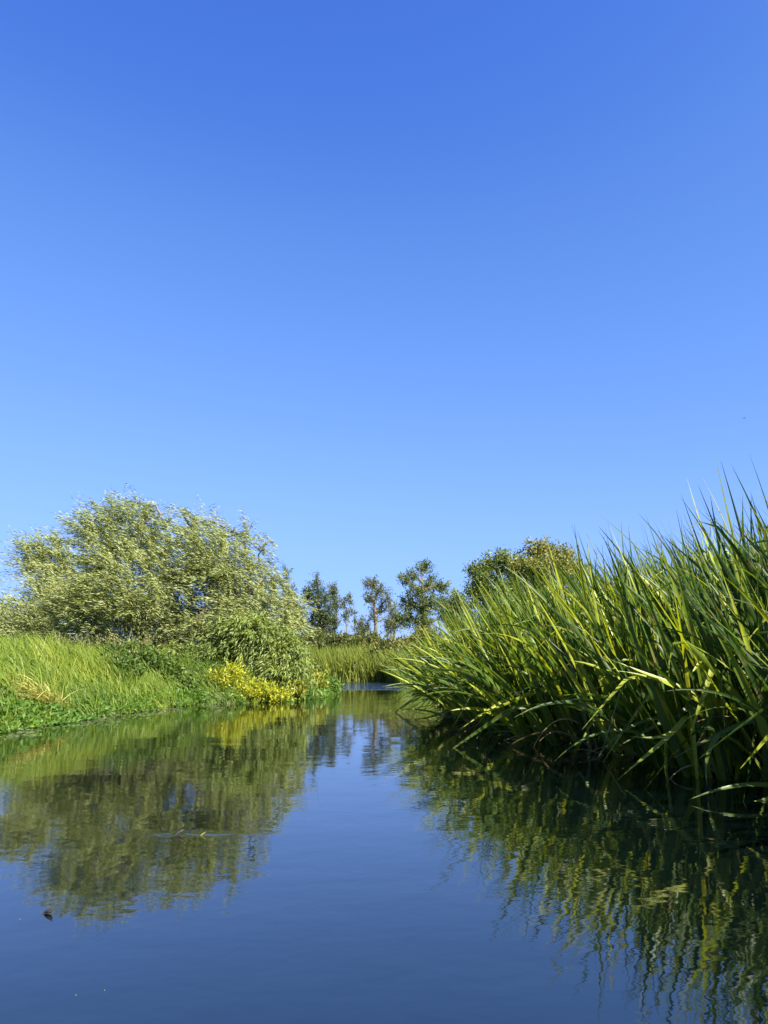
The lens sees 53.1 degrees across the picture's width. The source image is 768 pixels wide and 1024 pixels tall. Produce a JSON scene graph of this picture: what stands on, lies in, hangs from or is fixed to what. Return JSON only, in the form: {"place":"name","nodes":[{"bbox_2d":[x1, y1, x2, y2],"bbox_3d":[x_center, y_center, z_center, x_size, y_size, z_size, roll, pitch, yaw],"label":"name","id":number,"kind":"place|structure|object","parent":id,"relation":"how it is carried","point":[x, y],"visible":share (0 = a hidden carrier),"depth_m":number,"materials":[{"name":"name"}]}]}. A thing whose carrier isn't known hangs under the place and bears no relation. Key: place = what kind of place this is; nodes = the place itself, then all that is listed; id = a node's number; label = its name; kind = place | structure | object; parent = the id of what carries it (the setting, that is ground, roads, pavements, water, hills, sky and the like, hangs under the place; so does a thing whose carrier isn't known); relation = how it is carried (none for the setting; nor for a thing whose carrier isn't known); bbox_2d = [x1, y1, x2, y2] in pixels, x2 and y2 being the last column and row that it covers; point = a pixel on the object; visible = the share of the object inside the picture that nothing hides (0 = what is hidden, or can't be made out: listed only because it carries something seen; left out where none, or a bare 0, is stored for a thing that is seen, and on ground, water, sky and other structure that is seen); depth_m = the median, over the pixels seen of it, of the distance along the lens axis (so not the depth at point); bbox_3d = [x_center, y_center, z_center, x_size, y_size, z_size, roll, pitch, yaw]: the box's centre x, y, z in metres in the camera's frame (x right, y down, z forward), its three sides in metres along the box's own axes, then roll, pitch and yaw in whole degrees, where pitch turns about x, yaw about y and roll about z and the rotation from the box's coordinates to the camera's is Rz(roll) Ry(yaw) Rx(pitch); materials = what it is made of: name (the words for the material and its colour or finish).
{"place":"outdoors","nodes":[
{"label":"outdoors","id":0,"kind":"place"},
{"bbox_2d":[0,668,747,757],"bbox_3d":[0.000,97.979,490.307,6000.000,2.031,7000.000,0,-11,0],"label":"ground","id":1,"kind":"structure","parent":0,"point":[219,697],"depth_m":17.57,"materials":[{"name":"green plant"}]},
{"bbox_2d":[0,586,73,644],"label":"willow shrub","id":2,"kind":"object","parent":1,"relation":"on","point":[2,626],"visible":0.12,"depth_m":29.51,"materials":[{"name":"green plant"}]},
{"bbox_2d":[0,664,85,708],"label":"flattened straw","id":3,"kind":"object","parent":1,"relation":"on","point":[43,695],"visible":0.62,"depth_m":12.36,"materials":[{"name":"beige plant"}]},
{"bbox_2d":[0,524,103,640],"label":"willow tree","id":4,"kind":"object","parent":1,"relation":"on","point":[39,558],"visible":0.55,"depth_m":25.68,"materials":[{"name":"green plant"}]},
{"bbox_2d":[96,645,147,685],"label":"nettle clump","id":5,"kind":"object","parent":1,"relation":"on","point":[130,663],"visible":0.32,"depth_m":16.36,"materials":[{"name":"green plant"}]},
{"bbox_2d":[100,632,168,675],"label":"nettle clump","id":6,"kind":"object","parent":1,"relation":"on","point":[149,653],"visible":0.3,"depth_m":18.02,"materials":[{"name":"green plant"}]},
{"bbox_2d":[7,483,321,677],"bbox_3d":[-6.310,2.211,21.974,9.171,6.348,4.208,0,-11,0],"label":"willow tree","id":7,"kind":"object","parent":1,"relation":"on","point":[177,621],"visible":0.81,"depth_m":21.64,"materials":[{"name":"green plant"}]},
{"bbox_2d":[145,646,193,681],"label":"nettle clump","id":8,"kind":"object","parent":1,"relation":"on","point":[175,666],"visible":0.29,"depth_m":18.06,"materials":[{"name":"green plant"}]},
{"bbox_2d":[0,682,339,732],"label":"waterside herbs","id":9,"kind":"object","parent":1,"relation":"on","point":[21,723],"visible":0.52,"depth_m":13.28,"materials":[{"name":"green plant"}]},
{"bbox_2d":[169,669,203,694],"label":"nettle clump","id":10,"kind":"object","parent":1,"relation":"on","point":[191,679],"visible":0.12,"depth_m":17.80,"materials":[{"name":"green plant"}]},
{"bbox_2d":[0,626,421,731],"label":"bank grass","id":11,"kind":"structure","parent":1,"relation":"on","point":[49,660],"depth_m":15.21,"materials":[{"name":"green plant"}]},
{"bbox_2d":[43,627,160,652],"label":"seed heads","id":12,"kind":"object","parent":11,"relation":"on","point":[149,643],"visible":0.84,"depth_m":18.07,"materials":[{"name":"plant"}]},
{"bbox_2d":[156,604,322,700],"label":"sallow bush","id":13,"kind":"object","parent":1,"relation":"on","point":[264,649],"visible":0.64,"depth_m":19.71,"materials":[{"name":"green plant"}]},
{"bbox_2d":[201,656,295,702],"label":"yellow shrub","id":14,"kind":"object","parent":1,"relation":"on","point":[233,672],"visible":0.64,"depth_m":18.30,"materials":[{"name":"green plant"}]},
{"bbox_2d":[277,671,308,700],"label":"waterside plant","id":15,"kind":"object","parent":1,"relation":"on","point":[299,685],"visible":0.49,"depth_m":19.32,"materials":[{"name":"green plant"}]},
{"bbox_2d":[300,572,337,638],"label":"ivy clad tree","id":16,"kind":"object","parent":1,"relation":"on","point":[323,617],"visible":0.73,"depth_m":79.12,"materials":[{"name":"green plant"}]},
{"bbox_2d":[326,580,345,631],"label":"slender tree","id":17,"kind":"object","parent":1,"relation":"on","point":[334,592],"visible":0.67,"depth_m":81.52,"materials":[{"name":"green plant"}]},
{"bbox_2d":[318,630,353,649],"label":"hedge bush","id":18,"kind":"object","parent":1,"relation":"on","point":[333,639],"visible":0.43,"depth_m":58.83,"materials":[{"name":"green plant"}]},
{"bbox_2d":[338,591,355,632],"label":"slender tree","id":19,"kind":"object","parent":1,"relation":"on","point":[345,612],"visible":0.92,"depth_m":85.48,"materials":[{"name":"green plant"}]},
{"bbox_2d":[342,628,389,650],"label":"hedge bush","id":20,"kind":"object","parent":1,"relation":"on","point":[363,639],"visible":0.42,"depth_m":55.02,"materials":[{"name":"green plant"}]},
{"bbox_2d":[357,574,397,634],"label":"open crowned tree","id":21,"kind":"object","parent":1,"relation":"on","point":[377,590],"visible":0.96,"depth_m":77.56,"materials":[{"name":"green plant"}]},
{"bbox_2d":[362,632,409,667],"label":"hedge bush","id":22,"kind":"object","parent":1,"relation":"on","point":[391,641],"visible":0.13,"depth_m":41.38,"materials":[{"name":"green plant"}]},
{"bbox_2d":[391,557,452,632],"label":"oak tree","id":23,"kind":"object","parent":1,"relation":"on","point":[424,605],"visible":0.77,"depth_m":71.55,"materials":[{"name":"green plant"}]},
{"bbox_2d":[404,624,445,649],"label":"hedge bush","id":24,"kind":"object","parent":1,"relation":"on","point":[417,635],"visible":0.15,"depth_m":45.31,"materials":[{"name":"green plant"}]},
{"bbox_2d":[437,585,476,634],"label":"open crowned tree","id":25,"kind":"object","parent":1,"relation":"on","point":[452,602],"visible":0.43,"depth_m":65.45,"materials":[{"name":"green plant"}]},
{"bbox_2d":[454,581,533,732],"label":"reed plant","id":26,"kind":"object","parent":1,"relation":"on","point":[520,710],"visible":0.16,"depth_m":10.59,"materials":[{"name":"green plant"}]},
{"bbox_2d":[460,546,529,619],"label":"tree","id":27,"kind":"object","parent":1,"relation":"on","point":[500,559],"visible":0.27,"depth_m":45.96,"materials":[{"name":"green plant"}]},
{"bbox_2d":[480,589,549,724],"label":"reed plant","id":28,"kind":"object","parent":1,"relation":"on","point":[510,634],"visible":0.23,"depth_m":9.93,"materials":[{"name":"green plant"}]},
{"bbox_2d":[463,601,589,738],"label":"reed plant","id":29,"kind":"object","parent":1,"relation":"on","point":[556,714],"visible":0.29,"depth_m":9.50,"materials":[{"name":"green plant"}]},
{"bbox_2d":[481,592,582,740],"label":"reed plant","id":30,"kind":"object","parent":1,"relation":"on","point":[548,679],"visible":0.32,"depth_m":9.30,"materials":[{"name":"green plant"}]},
{"bbox_2d":[501,535,588,605],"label":"tree","id":31,"kind":"object","parent":1,"relation":"on","point":[559,553],"visible":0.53,"depth_m":41.81,"materials":[{"name":"green plant"}]},
{"bbox_2d":[501,538,588,668],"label":"reed plant","id":32,"kind":"object","parent":1,"relation":"on","point":[539,598],"visible":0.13,"depth_m":9.74,"materials":[{"name":"green plant"}]},
{"bbox_2d":[518,556,640,694],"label":"reed plant","id":33,"kind":"object","parent":1,"relation":"on","point":[595,676],"visible":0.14,"depth_m":8.66,"materials":[{"name":"green plant"}]},
{"bbox_2d":[541,543,622,733],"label":"reed plant","id":34,"kind":"object","parent":1,"relation":"on","point":[599,612],"visible":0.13,"depth_m":9.52,"materials":[{"name":"green plant"}]},
{"bbox_2d":[506,526,658,665],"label":"reed plant","id":35,"kind":"object","parent":1,"relation":"on","point":[540,595],"visible":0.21,"depth_m":9.43,"materials":[{"name":"green plant"}]},
{"bbox_2d":[547,525,639,681],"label":"reed plant","id":36,"kind":"object","parent":1,"relation":"on","point":[610,587],"visible":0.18,"depth_m":8.67,"materials":[{"name":"green plant"}]},
{"bbox_2d":[466,493,767,685],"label":"reed bed","id":37,"kind":"object","parent":1,"relation":"on","point":[660,570],"visible":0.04,"depth_m":10.09,"materials":[{"name":"green plant"}]},
{"bbox_2d":[576,552,703,742],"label":"reed plant","id":38,"kind":"object","parent":1,"relation":"on","point":[664,617],"visible":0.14,"depth_m":7.94,"materials":[{"name":"green plant"}]},
{"bbox_2d":[579,546,702,750],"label":"reed plant","id":39,"kind":"object","parent":1,"relation":"on","point":[638,628],"visible":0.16,"depth_m":8.21,"materials":[{"name":"green plant"}]},
{"bbox_2d":[601,528,681,749],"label":"reed plant","id":40,"kind":"object","parent":1,"relation":"on","point":[672,696],"visible":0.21,"depth_m":7.85,"materials":[{"name":"green plant"}]},
{"bbox_2d":[598,532,691,745],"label":"reed plant","id":41,"kind":"object","parent":1,"relation":"on","point":[638,604],"visible":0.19,"depth_m":8.43,"materials":[{"name":"green plant"}]},
{"bbox_2d":[582,535,735,764],"bbox_3d":[2.540,1.329,7.264,1.416,2.329,0.826,-5,-12,24],"label":"reed plant","id":42,"kind":"object","parent":1,"relation":"on","point":[639,633],"visible":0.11,"depth_m":7.51,"materials":[{"name":"green plant"}]},
{"bbox_2d":[600,511,739,623],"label":"reed plant","id":43,"kind":"object","parent":1,"relation":"on","point":[626,560],"visible":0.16,"depth_m":8.17,"materials":[{"name":"green plant"}]},
{"bbox_2d":[596,483,767,633],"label":"reed plant","id":44,"kind":"object","parent":1,"relation":"on","point":[738,579],"visible":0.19,"depth_m":7.89,"materials":[{"name":"green plant"}]},
{"bbox_2d":[613,524,752,761],"bbox_3d":[2.812,1.247,7.412,1.401,2.538,1.173,0,-11,0],"label":"reed plant","id":45,"kind":"object","parent":1,"relation":"on","point":[685,570],"visible":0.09,"depth_m":7.64,"materials":[{"name":"green plant"}]},
{"bbox_2d":[633,534,757,745],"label":"reed plant","id":46,"kind":"object","parent":1,"relation":"on","point":[666,595],"visible":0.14,"depth_m":7.52,"materials":[{"name":"green plant"}]},
{"bbox_2d":[635,496,759,750],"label":"reed plant","id":47,"kind":"object","parent":1,"relation":"on","point":[701,595],"visible":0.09,"depth_m":7.53,"materials":[{"name":"green plant"}]},
{"bbox_2d":[643,498,757,762],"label":"reed plant","id":48,"kind":"object","parent":1,"relation":"on","point":[746,611],"visible":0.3,"depth_m":6.39,"materials":[{"name":"green plant"}]},
{"bbox_2d":[642,462,767,638],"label":"reed plant","id":49,"kind":"object","parent":1,"relation":"on","point":[735,596],"visible":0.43,"depth_m":6.92,"materials":[{"name":"green plant"}]},
{"bbox_2d":[643,494,767,762],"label":"reed plant","id":50,"kind":"object","parent":1,"relation":"on","point":[755,600],"visible":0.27,"depth_m":6.78,"materials":[{"name":"green plant"}]},
{"bbox_2d":[661,466,767,613],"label":"reed plant","id":51,"kind":"object","parent":1,"relation":"on","point":[761,525],"visible":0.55,"depth_m":7.08,"materials":[{"name":"green plant"}]},
{"bbox_2d":[684,450,767,611],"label":"reed plant","id":52,"kind":"object","parent":1,"relation":"on","point":[742,560],"visible":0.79,"depth_m":6.34,"materials":[{"name":"green plant"}]},
{"bbox_2d":[699,477,763,603],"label":"reed plant","id":53,"kind":"object","parent":1,"relation":"on","point":[727,557],"visible":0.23,"depth_m":7.66,"materials":[{"name":"green plant"}]},
{"bbox_2d":[0,682,767,1023],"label":"river water","id":54,"kind":"structure","parent":0,"point":[358,852],"depth_m":3.33,"materials":[{"name":"blue liquid"}]},
{"bbox_2d":[298,636,442,685],"bbox_3d":[-4.592,6.406,33.691,15.965,2.855,26.244,0,-11,0],"label":"reed bed","id":55,"kind":"object","parent":54,"relation":"in","point":[348,663],"visible":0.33,"depth_m":39.99,"materials":[{"name":"green plant"}]},
{"bbox_2d":[372,610,463,717],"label":"reed plant","id":56,"kind":"object","parent":54,"relation":"on","point":[449,712],"visible":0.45,"depth_m":12.97,"materials":[{"name":"green plant"}]},
{"bbox_2d":[383,645,472,722],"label":"reed plant","id":57,"kind":"object","parent":54,"relation":"on","point":[453,706],"visible":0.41,"depth_m":11.89,"materials":[{"name":"green plant"}]},
{"bbox_2d":[394,624,480,725],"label":"reed plant","id":58,"kind":"object","parent":54,"relation":"on","point":[456,704],"visible":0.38,"depth_m":11.38,"materials":[{"name":"green plant"}]},
{"bbox_2d":[407,628,505,732],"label":"reed plant","id":59,"kind":"object","parent":54,"relation":"on","point":[455,677],"visible":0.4,"depth_m":10.32,"materials":[{"name":"green plant"}]},
{"bbox_2d":[409,609,514,736],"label":"reed plant","id":60,"kind":"object","parent":54,"relation":"on","point":[469,662],"visible":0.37,"depth_m":10.36,"materials":[{"name":"green plant"}]},
{"bbox_2d":[405,621,522,734],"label":"reed plant","id":61,"kind":"object","parent":54,"relation":"on","point":[445,680],"visible":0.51,"depth_m":9.85,"materials":[{"name":"green plant"}]},
{"bbox_2d":[424,599,525,735],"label":"reed plant","id":62,"kind":"object","parent":54,"relation":"on","point":[496,713],"visible":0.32,"depth_m":9.68,"materials":[{"name":"green plant"}]},
{"bbox_2d":[411,595,546,741],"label":"reed plant","id":63,"kind":"object","parent":54,"relation":"on","point":[495,688],"visible":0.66,"depth_m":9.06,"materials":[{"name":"green plant"}]},
{"bbox_2d":[423,609,542,736],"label":"reed plant","id":64,"kind":"object","parent":54,"relation":"on","point":[521,679],"visible":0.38,"depth_m":9.75,"materials":[{"name":"green plant"}]},
{"bbox_2d":[427,608,540,738],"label":"reed plant","id":65,"kind":"object","parent":54,"relation":"on","point":[488,697],"visible":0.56,"depth_m":9.43,"materials":[{"name":"green plant"}]},
{"bbox_2d":[416,566,559,747],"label":"reed plant","id":66,"kind":"object","parent":54,"relation":"on","point":[540,725],"visible":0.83,"depth_m":8.64,"materials":[{"name":"green plant"}]},
{"bbox_2d":[446,594,555,740],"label":"reed plant","id":67,"kind":"object","parent":54,"relation":"on","point":[513,676],"visible":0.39,"depth_m":9.45,"materials":[{"name":"green plant"}]},
{"bbox_2d":[478,579,586,746],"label":"reed plant","id":68,"kind":"object","parent":54,"relation":"on","point":[568,724],"visible":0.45,"depth_m":8.64,"materials":[{"name":"green plant"}]},
{"bbox_2d":[483,564,582,743],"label":"reed plant","id":69,"kind":"object","parent":54,"relation":"on","point":[550,676],"visible":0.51,"depth_m":8.90,"materials":[{"name":"green plant"}]},
{"bbox_2d":[475,586,600,745],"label":"reed plant","id":70,"kind":"object","parent":54,"relation":"in","point":[554,691],"visible":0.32,"depth_m":8.74,"materials":[{"name":"green plant"}]},
{"bbox_2d":[491,582,606,748],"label":"reed plant","id":71,"kind":"object","parent":54,"relation":"on","point":[583,718],"visible":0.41,"depth_m":8.50,"materials":[{"name":"green plant"}]},
{"bbox_2d":[487,584,620,755],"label":"reed plant","id":72,"kind":"object","parent":54,"relation":"on","point":[553,647],"visible":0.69,"depth_m":7.87,"materials":[{"name":"green plant"}]},
{"bbox_2d":[485,525,635,752],"bbox_3d":[1.900,1.395,8.027,1.511,2.492,1.009,5,-12,-23],"label":"reed plant","id":73,"kind":"object","parent":54,"relation":"on","point":[622,739],"visible":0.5,"depth_m":8.00,"materials":[{"name":"green plant"}]},
{"bbox_2d":[528,551,619,749],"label":"reed plant","id":74,"kind":"object","parent":54,"relation":"in","point":[576,636],"visible":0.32,"depth_m":8.54,"materials":[{"name":"green plant"}]},
{"bbox_2d":[524,555,634,750],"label":"reed plant","id":75,"kind":"object","parent":54,"relation":"in","point":[576,648],"visible":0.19,"depth_m":8.14,"materials":[{"name":"green plant"}]},
{"bbox_2d":[511,556,667,762],"bbox_3d":[1.922,1.420,6.940,1.873,2.029,0.611,4,-12,-21],"label":"reed plant","id":76,"kind":"object","parent":54,"relation":"in","point":[592,710],"visible":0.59,"depth_m":7.04,"materials":[{"name":"green plant"}]},
{"bbox_2d":[548,551,650,762],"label":"reed plant","id":77,"kind":"object","parent":54,"relation":"on","point":[593,619],"visible":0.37,"depth_m":7.45,"materials":[{"name":"green plant"}]},
{"bbox_2d":[536,569,663,750],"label":"reed plant","id":78,"kind":"object","parent":54,"relation":"on","point":[611,664],"visible":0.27,"depth_m":7.62,"materials":[{"name":"green plant"}]},
{"bbox_2d":[569,547,637,756],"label":"reed plant","id":79,"kind":"object","parent":54,"relation":"in","point":[618,657],"visible":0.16,"depth_m":7.92,"materials":[{"name":"green plant"}]},
{"bbox_2d":[535,590,685,768],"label":"reed plant","id":80,"kind":"object","parent":54,"relation":"on","point":[627,692],"visible":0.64,"depth_m":6.79,"materials":[{"name":"green plant"}]},
{"bbox_2d":[565,557,661,753],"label":"reed plant","id":81,"kind":"object","parent":54,"relation":"in","point":[626,648],"visible":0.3,"depth_m":7.90,"materials":[{"name":"green plant"}]},
{"bbox_2d":[551,591,686,766],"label":"reed plant","id":82,"kind":"object","parent":54,"relation":"in","point":[624,701],"visible":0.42,"depth_m":6.79,"materials":[{"name":"green plant"}]},
{"bbox_2d":[552,564,712,778],"bbox_3d":[2.065,1.337,6.373,1.253,1.920,0.470,0,-11,0],"label":"reed plant","id":83,"kind":"object","parent":54,"relation":"on","point":[678,726],"visible":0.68,"depth_m":6.38,"materials":[{"name":"green plant"}]},
{"bbox_2d":[570,537,700,763],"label":"reed plant","id":84,"kind":"object","parent":54,"relation":"in","point":[638,690],"visible":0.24,"depth_m":7.04,"materials":[{"name":"green plant"}]},
{"bbox_2d":[534,514,748,769],"bbox_3d":[2.268,1.129,6.344,2.033,2.358,1.048,6,-13,-28],"label":"reed plant","id":85,"kind":"object","parent":54,"relation":"on","point":[736,732],"visible":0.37,"depth_m":6.64,"materials":[{"name":"green plant"}]},
{"bbox_2d":[585,572,711,778],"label":"reed plant","id":86,"kind":"object","parent":54,"relation":"on","point":[645,677],"visible":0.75,"depth_m":6.29,"materials":[{"name":"green plant"}]},
{"bbox_2d":[616,540,745,778],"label":"reed plant","id":87,"kind":"object","parent":54,"relation":"in","point":[742,769],"visible":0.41,"depth_m":6.33,"materials":[{"name":"green plant"}]},
{"bbox_2d":[603,510,763,800],"bbox_3d":[2.464,1.099,5.921,1.332,2.376,0.937,8,-14,-36],"label":"reed plant","id":88,"kind":"object","parent":54,"relation":"in","point":[732,748],"visible":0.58,"depth_m":5.97,"materials":[{"name":"green plant"}]},
{"bbox_2d":[600,568,767,781],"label":"reed plant","id":89,"kind":"object","parent":54,"relation":"in","point":[739,714],"visible":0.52,"depth_m":6.09,"materials":[{"name":"green plant"}]},
{"bbox_2d":[624,543,763,780],"bbox_3d":[2.342,1.255,6.092,1.158,1.973,0.913,8,-14,-35],"label":"reed plant","id":90,"kind":"object","parent":54,"relation":"on","point":[722,770],"visible":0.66,"depth_m":6.05,"materials":[{"name":"green plant"}]},
{"bbox_2d":[627,513,767,672],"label":"reed plant","id":91,"kind":"object","parent":54,"relation":"in","point":[752,610],"visible":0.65,"depth_m":6.01,"materials":[{"name":"green plant"}]},
{"bbox_2d":[643,564,767,786],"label":"reed plant","id":92,"kind":"object","parent":54,"relation":"on","point":[763,768],"visible":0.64,"depth_m":5.82,"materials":[{"name":"green plant"}]},
{"bbox_2d":[649,551,763,775],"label":"reed plant","id":93,"kind":"object","parent":54,"relation":"on","point":[732,608],"visible":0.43,"depth_m":6.54,"materials":[{"name":"green plant"}]},
{"bbox_2d":[668,577,767,769],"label":"reed plant","id":94,"kind":"object","parent":54,"relation":"in","point":[765,739],"visible":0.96,"depth_m":5.11,"materials":[{"name":"green plant"}]},
{"bbox_2d":[669,542,767,737],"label":"reed plant","id":95,"kind":"object","parent":54,"relation":"in","point":[732,691],"visible":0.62,"depth_m":5.84,"materials":[{"name":"green plant"}]},
{"bbox_2d":[675,571,767,800],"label":"reed plant","id":96,"kind":"object","parent":54,"relation":"on","point":[752,700],"visible":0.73,"depth_m":5.37,"materials":[{"name":"green plant"}]},
{"bbox_2d":[686,567,767,725],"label":"reed plant","id":97,"kind":"object","parent":54,"relation":"in","point":[758,638],"visible":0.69,"depth_m":5.54,"materials":[{"name":"green plant"}]},
{"bbox_2d":[689,521,767,681],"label":"reed plant","id":98,"kind":"object","parent":54,"relation":"in","point":[762,671],"visible":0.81,"depth_m":5.58,"materials":[{"name":"green plant"}]},
{"bbox_2d":[695,592,767,761],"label":"reed plant","id":99,"kind":"object","parent":54,"relation":"in","point":[755,714],"visible":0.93,"depth_m":4.68,"materials":[{"name":"green plant"}]},
{"bbox_2d":[726,551,767,712],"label":"reed plant","id":100,"kind":"object","parent":54,"relation":"in","point":[760,610],"visible":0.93,"depth_m":5.03,"materials":[{"name":"green plant"}]},
{"bbox_2d":[0,0,767,643],"label":"sky","id":101,"kind":"structure","parent":0,"point":[389,286],"materials":[{"name":"blue"}]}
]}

